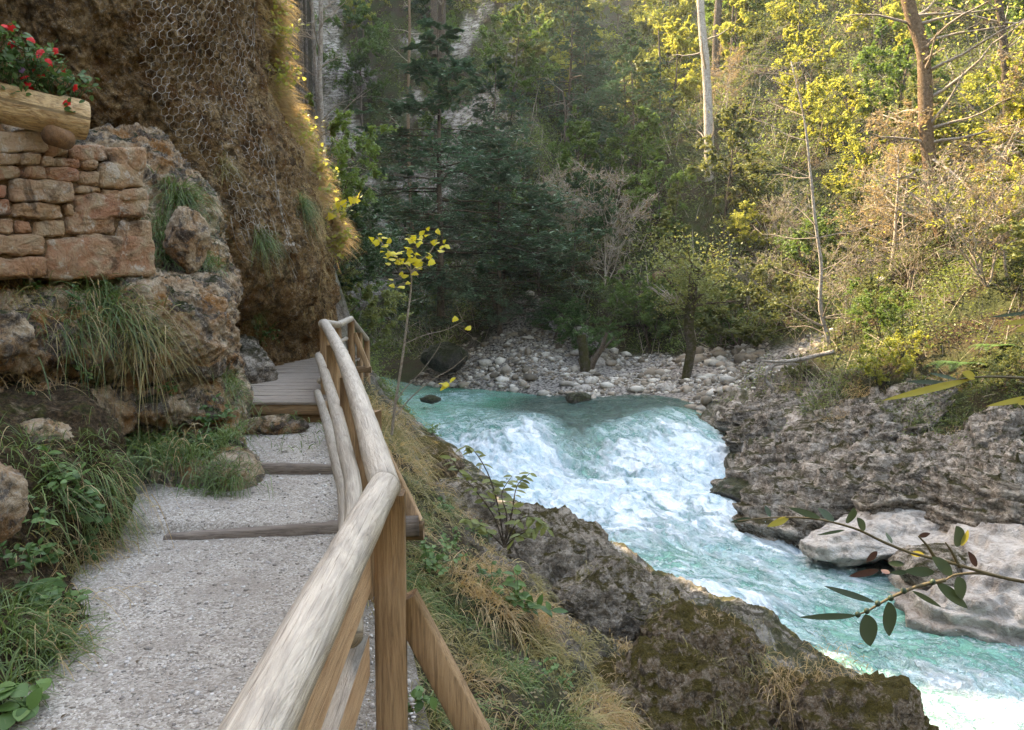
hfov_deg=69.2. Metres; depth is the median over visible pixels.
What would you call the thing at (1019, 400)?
golden leaf branch
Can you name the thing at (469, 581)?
grass tuft
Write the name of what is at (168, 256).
grass tuft
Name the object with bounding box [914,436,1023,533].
boulder
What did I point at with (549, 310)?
shrub
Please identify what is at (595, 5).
leafy tree
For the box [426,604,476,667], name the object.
grass tuft
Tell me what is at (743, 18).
young tree
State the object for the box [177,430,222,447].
leafy plant
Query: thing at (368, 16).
leafy tree
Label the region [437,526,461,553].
leafy plant
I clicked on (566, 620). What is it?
grass tuft
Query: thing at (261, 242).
grass tuft
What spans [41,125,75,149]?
support log
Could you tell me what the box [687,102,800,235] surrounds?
leafy tree
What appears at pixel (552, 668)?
leafy plant
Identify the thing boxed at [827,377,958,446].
slab
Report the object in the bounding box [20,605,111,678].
grass tuft
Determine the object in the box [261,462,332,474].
step timber
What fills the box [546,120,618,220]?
leafy tree
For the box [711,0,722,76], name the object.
dead tree
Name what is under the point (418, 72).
conifer tree
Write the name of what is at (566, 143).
young tree
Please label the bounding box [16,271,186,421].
grass tuft
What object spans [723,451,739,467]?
boulder
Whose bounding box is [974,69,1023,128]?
leafy tree
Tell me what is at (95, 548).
grass tuft
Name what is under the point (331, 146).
leafy tree
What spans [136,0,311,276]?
wire netting
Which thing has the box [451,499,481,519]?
grass tuft
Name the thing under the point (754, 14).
leafy tree
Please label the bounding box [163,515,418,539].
step timber
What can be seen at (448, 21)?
leafy tree
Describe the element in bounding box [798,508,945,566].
boulder
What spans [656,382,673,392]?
boulder
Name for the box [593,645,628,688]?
grass tuft
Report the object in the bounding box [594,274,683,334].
shrub
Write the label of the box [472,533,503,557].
grass tuft
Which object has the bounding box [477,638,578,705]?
grass tuft
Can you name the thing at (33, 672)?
grass tuft
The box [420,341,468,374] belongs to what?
boulder
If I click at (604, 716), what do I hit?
grass tuft
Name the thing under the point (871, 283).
shrub
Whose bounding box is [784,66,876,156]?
shrub
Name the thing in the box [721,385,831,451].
slab
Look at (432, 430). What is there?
leafy plant
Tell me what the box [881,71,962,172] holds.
leafy tree
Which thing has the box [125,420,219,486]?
grass tuft
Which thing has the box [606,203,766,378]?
mossy tree
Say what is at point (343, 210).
cliff shrub
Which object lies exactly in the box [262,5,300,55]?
cliff shrub
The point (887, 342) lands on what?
shrub
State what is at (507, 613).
grass tuft
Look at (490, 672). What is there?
grass tuft
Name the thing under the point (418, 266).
maple sapling
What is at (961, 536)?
willow branch
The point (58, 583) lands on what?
leafy plant
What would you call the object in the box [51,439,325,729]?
path litter
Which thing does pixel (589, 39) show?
conifer tree
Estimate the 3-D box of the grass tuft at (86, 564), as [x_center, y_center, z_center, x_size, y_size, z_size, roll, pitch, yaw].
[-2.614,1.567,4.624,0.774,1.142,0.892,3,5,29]
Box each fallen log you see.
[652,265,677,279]
[865,295,953,319]
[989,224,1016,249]
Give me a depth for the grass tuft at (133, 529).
4.83 m
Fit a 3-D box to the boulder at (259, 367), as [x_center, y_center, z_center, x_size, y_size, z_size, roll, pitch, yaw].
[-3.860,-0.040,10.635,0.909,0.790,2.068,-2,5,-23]
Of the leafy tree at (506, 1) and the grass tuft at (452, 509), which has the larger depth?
the leafy tree at (506, 1)
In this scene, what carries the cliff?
on the ground at (771, 624)
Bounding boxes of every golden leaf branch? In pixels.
[882,370,1023,400]
[988,311,1023,331]
[988,396,1023,405]
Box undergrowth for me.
[313,0,1023,444]
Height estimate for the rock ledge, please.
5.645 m
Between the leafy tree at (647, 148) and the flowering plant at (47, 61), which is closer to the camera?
the flowering plant at (47, 61)
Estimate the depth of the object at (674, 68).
62.32 m
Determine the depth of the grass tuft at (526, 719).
3.79 m
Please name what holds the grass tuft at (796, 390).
on the ground at (771, 624)
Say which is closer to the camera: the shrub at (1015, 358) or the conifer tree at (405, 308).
the shrub at (1015, 358)
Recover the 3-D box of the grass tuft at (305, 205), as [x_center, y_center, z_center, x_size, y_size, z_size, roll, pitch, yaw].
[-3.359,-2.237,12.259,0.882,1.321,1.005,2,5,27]
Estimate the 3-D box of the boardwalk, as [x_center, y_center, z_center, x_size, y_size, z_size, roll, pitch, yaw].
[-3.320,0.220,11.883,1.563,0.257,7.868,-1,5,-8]
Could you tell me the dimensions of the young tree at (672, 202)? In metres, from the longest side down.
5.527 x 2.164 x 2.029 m
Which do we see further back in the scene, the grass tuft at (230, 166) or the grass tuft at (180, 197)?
the grass tuft at (230, 166)
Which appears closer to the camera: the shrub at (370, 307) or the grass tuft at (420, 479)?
the grass tuft at (420, 479)
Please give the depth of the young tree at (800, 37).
46.70 m
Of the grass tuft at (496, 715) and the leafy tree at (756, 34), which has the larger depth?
the leafy tree at (756, 34)
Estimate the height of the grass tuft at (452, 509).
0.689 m
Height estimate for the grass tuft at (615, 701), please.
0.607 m
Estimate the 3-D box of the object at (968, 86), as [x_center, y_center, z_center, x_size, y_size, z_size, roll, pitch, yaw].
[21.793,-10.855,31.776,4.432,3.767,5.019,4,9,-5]
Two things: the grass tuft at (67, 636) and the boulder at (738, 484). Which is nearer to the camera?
the grass tuft at (67, 636)
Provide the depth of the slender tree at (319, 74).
24.25 m
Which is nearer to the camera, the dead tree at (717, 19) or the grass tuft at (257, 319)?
the grass tuft at (257, 319)
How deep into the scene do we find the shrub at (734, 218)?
37.14 m
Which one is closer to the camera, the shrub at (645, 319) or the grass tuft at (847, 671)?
the grass tuft at (847, 671)
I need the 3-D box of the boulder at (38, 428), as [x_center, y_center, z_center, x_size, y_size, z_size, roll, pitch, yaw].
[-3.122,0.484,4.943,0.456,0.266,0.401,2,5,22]
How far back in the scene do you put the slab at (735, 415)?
21.27 m
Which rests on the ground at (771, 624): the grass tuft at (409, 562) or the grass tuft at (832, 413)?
the grass tuft at (409, 562)
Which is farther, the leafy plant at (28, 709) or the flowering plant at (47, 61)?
the flowering plant at (47, 61)
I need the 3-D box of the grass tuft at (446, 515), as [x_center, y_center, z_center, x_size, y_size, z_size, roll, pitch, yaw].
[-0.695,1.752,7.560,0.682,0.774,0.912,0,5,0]
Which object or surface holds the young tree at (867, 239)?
on the ground at (771, 624)
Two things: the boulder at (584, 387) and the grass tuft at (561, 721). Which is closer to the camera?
the grass tuft at (561, 721)
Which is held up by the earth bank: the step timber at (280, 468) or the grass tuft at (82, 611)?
the grass tuft at (82, 611)
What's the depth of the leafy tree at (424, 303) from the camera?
45.71 m
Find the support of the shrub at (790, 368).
on the ground at (771, 624)
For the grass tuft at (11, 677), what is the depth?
3.13 m
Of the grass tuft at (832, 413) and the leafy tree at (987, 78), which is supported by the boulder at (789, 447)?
the grass tuft at (832, 413)
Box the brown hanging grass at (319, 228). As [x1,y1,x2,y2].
[257,77,338,333]
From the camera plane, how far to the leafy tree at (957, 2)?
42.35 m
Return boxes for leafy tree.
[314,0,395,128]
[317,143,367,258]
[324,162,360,283]
[340,225,393,331]
[343,0,391,37]
[377,185,437,290]
[401,277,448,331]
[404,0,455,15]
[411,6,460,82]
[461,180,548,295]
[473,5,560,121]
[491,0,518,22]
[494,0,554,102]
[530,169,622,287]
[532,0,607,89]
[546,0,621,85]
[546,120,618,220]
[556,94,619,172]
[561,0,597,37]
[594,52,680,154]
[602,105,669,201]
[619,0,688,76]
[621,156,695,251]
[632,0,698,79]
[643,14,723,136]
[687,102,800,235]
[697,0,776,81]
[704,0,768,48]
[706,0,753,27]
[706,0,773,36]
[765,0,827,45]
[770,35,852,134]
[836,0,920,56]
[851,11,951,146]
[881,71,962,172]
[932,0,1006,42]
[966,51,1023,161]
[969,0,1020,27]
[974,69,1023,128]
[1004,0,1023,21]
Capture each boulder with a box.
[0,310,34,359]
[0,462,28,543]
[20,417,73,445]
[162,206,210,272]
[239,334,278,383]
[412,435,464,479]
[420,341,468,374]
[420,394,440,403]
[433,476,500,523]
[485,502,621,601]
[553,554,686,646]
[566,392,591,403]
[572,384,590,391]
[593,633,776,729]
[596,357,605,365]
[639,598,765,678]
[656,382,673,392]
[709,477,750,502]
[710,385,884,488]
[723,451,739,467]
[732,426,959,549]
[745,666,938,729]
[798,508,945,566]
[887,522,1023,646]
[888,543,970,590]
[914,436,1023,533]
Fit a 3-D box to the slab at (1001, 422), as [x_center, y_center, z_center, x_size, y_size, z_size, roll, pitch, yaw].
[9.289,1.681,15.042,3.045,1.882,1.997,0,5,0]
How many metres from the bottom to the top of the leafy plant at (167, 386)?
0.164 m
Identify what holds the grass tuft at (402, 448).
on the ground at (771, 624)
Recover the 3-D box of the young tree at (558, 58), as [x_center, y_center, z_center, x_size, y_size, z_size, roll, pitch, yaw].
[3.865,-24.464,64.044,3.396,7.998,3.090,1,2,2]
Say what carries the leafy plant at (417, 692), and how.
on the ground at (771, 624)
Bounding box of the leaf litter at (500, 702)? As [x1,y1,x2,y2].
[389,446,632,729]
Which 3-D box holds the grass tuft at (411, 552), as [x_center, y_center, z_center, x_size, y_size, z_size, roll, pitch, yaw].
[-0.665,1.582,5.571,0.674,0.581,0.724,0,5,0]
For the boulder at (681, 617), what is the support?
on the ground at (771, 624)
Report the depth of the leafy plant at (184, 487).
6.02 m
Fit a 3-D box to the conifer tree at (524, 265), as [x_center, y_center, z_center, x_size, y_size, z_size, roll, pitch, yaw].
[-0.672,-6.012,35.840,9.263,9.956,10.539,4,6,38]
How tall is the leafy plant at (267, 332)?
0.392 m
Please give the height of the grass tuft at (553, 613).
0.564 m
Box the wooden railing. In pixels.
[217,316,490,729]
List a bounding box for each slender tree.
[288,0,381,194]
[289,0,364,172]
[386,0,435,285]
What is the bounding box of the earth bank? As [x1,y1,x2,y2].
[0,380,135,729]
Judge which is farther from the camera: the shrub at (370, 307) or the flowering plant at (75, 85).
the shrub at (370, 307)
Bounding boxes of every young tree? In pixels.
[418,80,453,183]
[539,34,576,121]
[559,104,596,189]
[604,0,621,45]
[629,2,649,49]
[649,183,691,282]
[712,0,752,100]
[782,0,820,87]
[861,182,906,274]
[869,0,1023,174]
[881,0,924,89]
[906,108,968,243]
[988,24,1023,149]
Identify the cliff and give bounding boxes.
[0,0,340,365]
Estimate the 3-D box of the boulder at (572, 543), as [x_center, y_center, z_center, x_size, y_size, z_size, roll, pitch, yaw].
[0.410,2.421,8.873,1.686,1.554,1.754,-4,6,-43]
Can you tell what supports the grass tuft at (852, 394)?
on the boulder at (789, 447)
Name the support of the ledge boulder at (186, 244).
on the rock ledge
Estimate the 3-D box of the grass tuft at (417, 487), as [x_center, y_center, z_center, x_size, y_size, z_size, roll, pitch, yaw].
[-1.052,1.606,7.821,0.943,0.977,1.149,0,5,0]
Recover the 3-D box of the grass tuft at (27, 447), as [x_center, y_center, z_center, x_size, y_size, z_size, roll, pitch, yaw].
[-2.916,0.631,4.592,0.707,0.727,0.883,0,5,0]
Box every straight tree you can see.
[430,0,445,56]
[434,0,445,57]
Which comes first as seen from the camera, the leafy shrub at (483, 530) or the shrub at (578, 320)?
the leafy shrub at (483, 530)
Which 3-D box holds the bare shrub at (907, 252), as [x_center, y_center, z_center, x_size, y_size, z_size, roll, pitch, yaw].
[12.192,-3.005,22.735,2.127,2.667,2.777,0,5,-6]
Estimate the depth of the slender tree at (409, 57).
54.73 m
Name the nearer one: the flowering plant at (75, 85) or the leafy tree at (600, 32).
the flowering plant at (75, 85)
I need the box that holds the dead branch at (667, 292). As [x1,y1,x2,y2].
[645,284,684,305]
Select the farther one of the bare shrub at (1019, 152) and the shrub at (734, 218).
the shrub at (734, 218)
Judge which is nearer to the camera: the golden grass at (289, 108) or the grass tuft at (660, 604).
the grass tuft at (660, 604)
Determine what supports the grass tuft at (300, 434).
on the ground at (771, 624)
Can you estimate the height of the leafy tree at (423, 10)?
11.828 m
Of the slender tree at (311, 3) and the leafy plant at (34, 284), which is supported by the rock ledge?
the leafy plant at (34, 284)
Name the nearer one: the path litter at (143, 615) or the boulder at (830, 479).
the path litter at (143, 615)
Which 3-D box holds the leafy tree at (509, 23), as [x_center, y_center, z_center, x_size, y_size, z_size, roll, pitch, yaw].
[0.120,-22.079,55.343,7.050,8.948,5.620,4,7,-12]
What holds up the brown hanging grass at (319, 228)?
attached to the cliff
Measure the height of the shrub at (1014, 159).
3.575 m
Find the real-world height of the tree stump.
2.043 m
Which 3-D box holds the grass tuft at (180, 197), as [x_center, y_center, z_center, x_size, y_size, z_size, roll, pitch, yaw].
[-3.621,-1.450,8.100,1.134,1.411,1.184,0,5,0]
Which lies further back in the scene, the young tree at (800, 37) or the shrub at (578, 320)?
the young tree at (800, 37)
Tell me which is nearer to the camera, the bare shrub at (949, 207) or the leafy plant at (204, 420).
the leafy plant at (204, 420)
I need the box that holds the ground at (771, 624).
[283,0,1023,729]
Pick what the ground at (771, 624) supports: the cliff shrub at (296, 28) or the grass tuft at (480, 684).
the grass tuft at (480, 684)
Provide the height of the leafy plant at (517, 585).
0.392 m
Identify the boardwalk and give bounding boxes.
[249,356,359,421]
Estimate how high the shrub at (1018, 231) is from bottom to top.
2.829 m
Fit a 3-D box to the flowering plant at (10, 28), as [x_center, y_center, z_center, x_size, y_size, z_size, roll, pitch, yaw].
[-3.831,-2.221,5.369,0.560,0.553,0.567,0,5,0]
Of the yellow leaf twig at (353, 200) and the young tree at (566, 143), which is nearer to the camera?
the yellow leaf twig at (353, 200)
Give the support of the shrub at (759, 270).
on the ground at (771, 624)
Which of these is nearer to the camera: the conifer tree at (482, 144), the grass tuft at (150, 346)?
the grass tuft at (150, 346)
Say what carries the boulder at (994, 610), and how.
in the river water
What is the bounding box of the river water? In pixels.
[379,376,1023,729]
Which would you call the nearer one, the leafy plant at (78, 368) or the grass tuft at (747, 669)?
the leafy plant at (78, 368)
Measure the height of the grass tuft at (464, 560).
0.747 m
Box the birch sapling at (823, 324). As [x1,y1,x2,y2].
[698,19,926,345]
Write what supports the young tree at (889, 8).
on the ground at (771, 624)
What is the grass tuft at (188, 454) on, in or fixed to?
on the rock ledge
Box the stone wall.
[0,129,155,281]
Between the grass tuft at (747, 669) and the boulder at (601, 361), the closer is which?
the grass tuft at (747, 669)
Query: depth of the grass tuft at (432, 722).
3.21 m
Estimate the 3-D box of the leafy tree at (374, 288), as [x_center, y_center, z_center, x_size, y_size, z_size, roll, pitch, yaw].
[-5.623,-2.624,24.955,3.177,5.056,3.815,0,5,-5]
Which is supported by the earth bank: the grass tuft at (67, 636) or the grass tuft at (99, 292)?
the grass tuft at (67, 636)
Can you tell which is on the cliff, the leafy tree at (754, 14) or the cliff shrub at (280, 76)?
the cliff shrub at (280, 76)
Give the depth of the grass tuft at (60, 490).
4.46 m
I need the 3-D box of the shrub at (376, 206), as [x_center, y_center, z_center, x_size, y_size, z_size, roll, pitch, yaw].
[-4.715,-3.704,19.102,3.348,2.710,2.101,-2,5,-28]
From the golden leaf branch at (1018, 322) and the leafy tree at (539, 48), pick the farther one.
the leafy tree at (539, 48)
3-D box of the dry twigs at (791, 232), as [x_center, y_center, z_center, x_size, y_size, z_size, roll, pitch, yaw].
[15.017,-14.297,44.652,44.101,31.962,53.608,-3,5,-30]
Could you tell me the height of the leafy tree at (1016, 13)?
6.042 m
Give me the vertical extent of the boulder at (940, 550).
0.887 m
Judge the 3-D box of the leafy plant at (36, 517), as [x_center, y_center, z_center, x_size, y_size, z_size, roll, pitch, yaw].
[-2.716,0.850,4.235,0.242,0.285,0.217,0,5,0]
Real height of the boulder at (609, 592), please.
1.006 m
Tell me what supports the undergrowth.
on the ground at (771, 624)
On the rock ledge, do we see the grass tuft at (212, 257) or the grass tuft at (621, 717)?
the grass tuft at (212, 257)
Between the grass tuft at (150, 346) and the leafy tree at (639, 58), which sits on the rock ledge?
the grass tuft at (150, 346)
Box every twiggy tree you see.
[292,106,362,224]
[299,103,371,201]
[696,39,759,115]
[823,99,991,273]
[835,142,958,257]
[937,45,1023,220]
[951,154,1023,276]
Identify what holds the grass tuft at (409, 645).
on the ground at (771, 624)
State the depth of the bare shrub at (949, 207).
18.02 m
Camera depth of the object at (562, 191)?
41.52 m
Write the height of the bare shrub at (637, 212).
6.734 m
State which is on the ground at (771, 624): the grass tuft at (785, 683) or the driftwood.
the driftwood
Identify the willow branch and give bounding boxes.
[731,506,1023,583]
[799,577,967,645]
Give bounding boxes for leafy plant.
[0,537,45,572]
[0,678,51,729]
[12,584,51,610]
[15,577,67,591]
[18,278,40,292]
[19,576,88,617]
[22,495,57,533]
[29,542,63,564]
[36,445,85,490]
[51,572,92,612]
[64,284,81,311]
[64,469,111,524]
[64,529,106,562]
[73,364,99,378]
[153,381,178,395]
[176,483,194,489]
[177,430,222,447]
[189,393,237,430]
[254,321,279,345]
[408,686,437,712]
[418,537,467,574]
[423,423,441,435]
[431,496,454,513]
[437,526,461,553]
[465,520,491,544]
[474,561,504,590]
[490,564,528,607]
[516,593,567,617]
[521,657,558,681]
[555,669,575,690]
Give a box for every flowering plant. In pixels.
[0,21,48,95]
[0,22,33,81]
[0,28,74,93]
[6,41,100,112]
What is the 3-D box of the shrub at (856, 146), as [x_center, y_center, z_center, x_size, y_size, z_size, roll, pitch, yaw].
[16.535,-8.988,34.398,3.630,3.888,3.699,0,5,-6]
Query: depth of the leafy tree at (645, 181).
40.63 m
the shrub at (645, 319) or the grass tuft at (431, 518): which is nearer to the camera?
the grass tuft at (431, 518)
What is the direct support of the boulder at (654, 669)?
on the ground at (771, 624)
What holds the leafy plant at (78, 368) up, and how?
on the rock ledge
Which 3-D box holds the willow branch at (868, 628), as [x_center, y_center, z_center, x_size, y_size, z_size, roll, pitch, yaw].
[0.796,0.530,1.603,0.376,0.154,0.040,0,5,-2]
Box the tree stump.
[577,332,611,372]
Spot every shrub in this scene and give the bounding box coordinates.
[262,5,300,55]
[263,55,305,98]
[269,0,309,75]
[286,103,326,154]
[305,93,403,221]
[309,139,331,186]
[316,167,361,224]
[324,212,356,261]
[325,171,383,272]
[327,189,403,287]
[334,265,412,351]
[439,445,553,549]
[526,296,589,338]
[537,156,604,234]
[539,305,626,356]
[563,154,661,285]
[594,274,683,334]
[610,264,683,348]
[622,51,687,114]
[655,251,746,317]
[659,272,823,346]
[694,286,744,347]
[714,199,786,252]
[725,250,790,311]
[734,253,809,318]
[758,175,817,255]
[772,207,852,275]
[776,351,812,378]
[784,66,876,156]
[801,230,885,311]
[821,123,911,206]
[837,176,914,244]
[838,182,891,253]
[843,277,916,343]
[846,273,910,327]
[847,325,934,389]
[862,220,957,302]
[869,115,1023,286]
[875,391,904,416]
[908,149,989,223]
[919,150,1023,263]
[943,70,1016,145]
[957,131,1023,208]
[974,346,1023,390]
[980,208,1023,286]
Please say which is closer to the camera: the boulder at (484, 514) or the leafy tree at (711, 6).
the boulder at (484, 514)
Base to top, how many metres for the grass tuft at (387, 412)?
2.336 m
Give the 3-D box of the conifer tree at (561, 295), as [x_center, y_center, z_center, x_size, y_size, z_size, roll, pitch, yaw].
[1.418,-5.525,38.254,8.499,7.513,8.694,0,5,-6]
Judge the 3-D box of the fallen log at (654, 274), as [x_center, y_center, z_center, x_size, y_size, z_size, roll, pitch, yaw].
[7.036,-4.247,34.025,1.335,0.724,0.349,-2,5,-24]
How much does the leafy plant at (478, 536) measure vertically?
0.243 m
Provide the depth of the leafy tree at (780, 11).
49.94 m
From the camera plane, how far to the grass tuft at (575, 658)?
5.51 m
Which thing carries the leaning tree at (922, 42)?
on the ground at (771, 624)
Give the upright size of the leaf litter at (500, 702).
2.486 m
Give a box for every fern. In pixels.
[924,361,991,370]
[966,344,1018,350]
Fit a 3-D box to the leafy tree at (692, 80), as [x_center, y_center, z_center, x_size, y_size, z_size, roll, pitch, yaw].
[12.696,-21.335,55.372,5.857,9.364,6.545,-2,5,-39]
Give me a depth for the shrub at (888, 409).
16.62 m
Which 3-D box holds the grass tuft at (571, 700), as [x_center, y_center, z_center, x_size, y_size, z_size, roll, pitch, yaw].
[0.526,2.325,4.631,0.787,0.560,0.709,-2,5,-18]
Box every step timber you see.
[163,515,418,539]
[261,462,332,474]
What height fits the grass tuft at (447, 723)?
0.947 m
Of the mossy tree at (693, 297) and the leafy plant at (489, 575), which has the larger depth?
the mossy tree at (693, 297)
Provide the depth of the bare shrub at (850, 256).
23.89 m
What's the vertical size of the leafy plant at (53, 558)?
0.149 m
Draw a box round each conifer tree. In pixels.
[339,16,606,315]
[379,266,427,335]
[389,137,598,335]
[417,276,462,334]
[421,103,535,250]
[431,55,553,204]
[443,124,558,263]
[459,185,619,324]
[510,0,626,143]
[551,16,621,120]
[569,28,693,174]
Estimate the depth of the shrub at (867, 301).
19.79 m
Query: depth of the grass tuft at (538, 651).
5.23 m
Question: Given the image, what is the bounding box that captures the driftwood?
[758,350,834,390]
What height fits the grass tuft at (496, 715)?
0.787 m
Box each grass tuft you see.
[0,236,142,379]
[0,364,135,430]
[0,411,110,518]
[0,570,144,680]
[0,574,110,661]
[0,602,101,706]
[0,634,74,729]
[2,581,161,638]
[4,446,124,579]
[10,491,89,583]
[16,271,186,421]
[16,272,144,399]
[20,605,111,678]
[31,406,168,545]
[59,539,118,582]
[62,552,128,586]
[66,509,147,571]
[68,493,165,562]
[70,469,154,566]
[77,433,186,554]
[83,289,226,455]
[124,428,167,486]
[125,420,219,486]
[125,422,240,497]
[141,164,238,270]
[143,199,226,270]
[154,227,222,271]
[168,437,274,500]
[175,251,233,277]
[182,405,268,467]
[207,365,267,427]
[213,142,252,199]
[241,310,268,337]
[249,221,291,295]
[249,410,415,492]
[293,189,327,256]
[363,375,452,478]
[365,389,453,478]
[366,680,452,729]
[367,599,477,685]
[382,415,446,486]
[384,427,475,510]
[393,450,431,474]
[403,469,450,514]
[404,470,439,491]
[406,540,436,569]
[406,542,464,577]
[406,550,469,607]
[406,558,444,611]
[406,570,476,633]
[408,569,462,652]
[409,665,528,729]
[417,506,457,546]
[419,507,441,526]
[420,508,456,551]
[422,502,466,539]
[422,545,536,638]
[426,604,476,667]
[433,494,466,523]
[440,487,473,511]
[443,541,494,569]
[443,572,564,662]
[447,623,522,673]
[449,607,516,651]
[450,549,511,595]
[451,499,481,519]
[452,629,536,729]
[458,644,525,693]
[464,545,521,579]
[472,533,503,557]
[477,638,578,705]
[482,700,536,729]
[484,556,529,590]
[494,690,575,729]
[499,644,552,682]
[508,615,582,685]
[513,577,562,614]
[515,598,583,663]
[516,692,612,729]
[520,585,576,646]
[529,573,563,607]
[544,638,601,687]
[544,681,637,729]
[545,654,621,716]
[548,601,588,636]
[554,621,615,669]
[556,679,633,729]
[563,560,637,637]
[572,682,652,729]
[592,669,650,728]
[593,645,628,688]
[609,628,633,653]
[631,580,701,632]
[648,595,762,683]
[667,625,766,729]
[727,619,783,684]
[742,636,821,729]
[778,377,809,394]
[783,631,902,725]
[817,399,845,422]
[839,373,889,398]
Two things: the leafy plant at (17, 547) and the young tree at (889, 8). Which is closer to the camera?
the leafy plant at (17, 547)
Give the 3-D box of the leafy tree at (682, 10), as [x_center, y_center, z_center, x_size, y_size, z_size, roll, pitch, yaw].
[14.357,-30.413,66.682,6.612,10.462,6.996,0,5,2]
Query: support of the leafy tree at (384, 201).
on the ground at (771, 624)
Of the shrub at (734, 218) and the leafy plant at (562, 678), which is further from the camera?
the shrub at (734, 218)
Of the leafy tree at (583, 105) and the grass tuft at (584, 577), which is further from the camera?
the leafy tree at (583, 105)
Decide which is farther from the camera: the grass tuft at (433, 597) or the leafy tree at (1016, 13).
the leafy tree at (1016, 13)
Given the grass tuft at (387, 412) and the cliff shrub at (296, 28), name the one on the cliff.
the cliff shrub at (296, 28)
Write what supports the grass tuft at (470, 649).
on the ground at (771, 624)
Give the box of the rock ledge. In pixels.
[0,122,264,491]
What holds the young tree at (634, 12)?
on the ground at (771, 624)
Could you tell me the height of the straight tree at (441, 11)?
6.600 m
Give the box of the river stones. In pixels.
[410,277,883,413]
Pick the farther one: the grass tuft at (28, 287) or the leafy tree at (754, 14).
the leafy tree at (754, 14)
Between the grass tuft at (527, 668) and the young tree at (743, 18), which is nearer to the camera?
the grass tuft at (527, 668)
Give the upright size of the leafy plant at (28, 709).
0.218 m
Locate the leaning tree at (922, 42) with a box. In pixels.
[829,0,1023,277]
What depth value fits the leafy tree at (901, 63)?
36.30 m
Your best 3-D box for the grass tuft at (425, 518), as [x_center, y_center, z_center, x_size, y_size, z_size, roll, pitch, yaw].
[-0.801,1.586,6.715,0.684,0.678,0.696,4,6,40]
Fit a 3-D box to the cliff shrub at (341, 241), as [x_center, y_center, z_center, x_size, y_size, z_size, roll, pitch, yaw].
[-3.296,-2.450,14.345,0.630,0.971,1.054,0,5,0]
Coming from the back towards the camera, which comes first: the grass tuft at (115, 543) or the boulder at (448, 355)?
the boulder at (448, 355)
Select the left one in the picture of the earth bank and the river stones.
the earth bank
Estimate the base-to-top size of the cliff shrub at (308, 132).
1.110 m
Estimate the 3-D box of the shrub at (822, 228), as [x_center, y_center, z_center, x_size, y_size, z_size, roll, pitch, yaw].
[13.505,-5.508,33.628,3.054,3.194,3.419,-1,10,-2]
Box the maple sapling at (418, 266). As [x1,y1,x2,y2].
[368,227,470,434]
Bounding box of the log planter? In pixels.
[0,81,90,139]
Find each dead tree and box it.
[670,0,731,181]
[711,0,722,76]
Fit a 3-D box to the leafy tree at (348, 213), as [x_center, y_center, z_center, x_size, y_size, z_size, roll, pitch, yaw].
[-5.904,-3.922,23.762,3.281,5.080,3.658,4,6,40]
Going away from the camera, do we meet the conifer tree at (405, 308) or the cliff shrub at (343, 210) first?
the cliff shrub at (343, 210)
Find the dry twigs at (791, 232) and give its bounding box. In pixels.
[353,0,1023,447]
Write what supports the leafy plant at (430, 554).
on the ground at (771, 624)
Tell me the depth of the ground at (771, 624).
36.34 m
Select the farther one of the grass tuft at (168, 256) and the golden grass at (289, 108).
the golden grass at (289, 108)
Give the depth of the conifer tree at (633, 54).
47.47 m
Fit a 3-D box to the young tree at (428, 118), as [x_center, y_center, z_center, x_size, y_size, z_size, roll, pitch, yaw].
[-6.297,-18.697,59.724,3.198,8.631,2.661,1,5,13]
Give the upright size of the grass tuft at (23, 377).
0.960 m
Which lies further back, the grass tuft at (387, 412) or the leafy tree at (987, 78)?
the leafy tree at (987, 78)
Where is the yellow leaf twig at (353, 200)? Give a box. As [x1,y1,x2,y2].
[324,194,360,219]
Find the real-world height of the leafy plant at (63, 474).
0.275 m
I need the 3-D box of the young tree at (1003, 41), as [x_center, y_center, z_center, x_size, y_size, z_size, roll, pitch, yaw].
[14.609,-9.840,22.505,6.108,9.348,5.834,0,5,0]
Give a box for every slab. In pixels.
[714,390,801,432]
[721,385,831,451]
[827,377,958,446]
[850,430,987,515]
[933,404,1023,459]
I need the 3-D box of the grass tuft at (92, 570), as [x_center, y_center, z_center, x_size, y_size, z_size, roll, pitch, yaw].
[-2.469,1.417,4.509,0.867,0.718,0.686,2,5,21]
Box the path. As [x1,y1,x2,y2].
[9,422,429,729]
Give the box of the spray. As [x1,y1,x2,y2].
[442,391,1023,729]
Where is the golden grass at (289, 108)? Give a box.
[257,0,350,274]
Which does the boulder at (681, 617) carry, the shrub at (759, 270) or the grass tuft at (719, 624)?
the grass tuft at (719, 624)
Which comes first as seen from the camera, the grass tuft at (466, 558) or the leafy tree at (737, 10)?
the grass tuft at (466, 558)
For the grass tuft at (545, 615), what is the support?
on the ground at (771, 624)
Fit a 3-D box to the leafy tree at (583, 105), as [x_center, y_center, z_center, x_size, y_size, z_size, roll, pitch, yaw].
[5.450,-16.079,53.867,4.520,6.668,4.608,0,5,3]
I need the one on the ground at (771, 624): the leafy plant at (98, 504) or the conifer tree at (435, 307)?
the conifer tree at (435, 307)

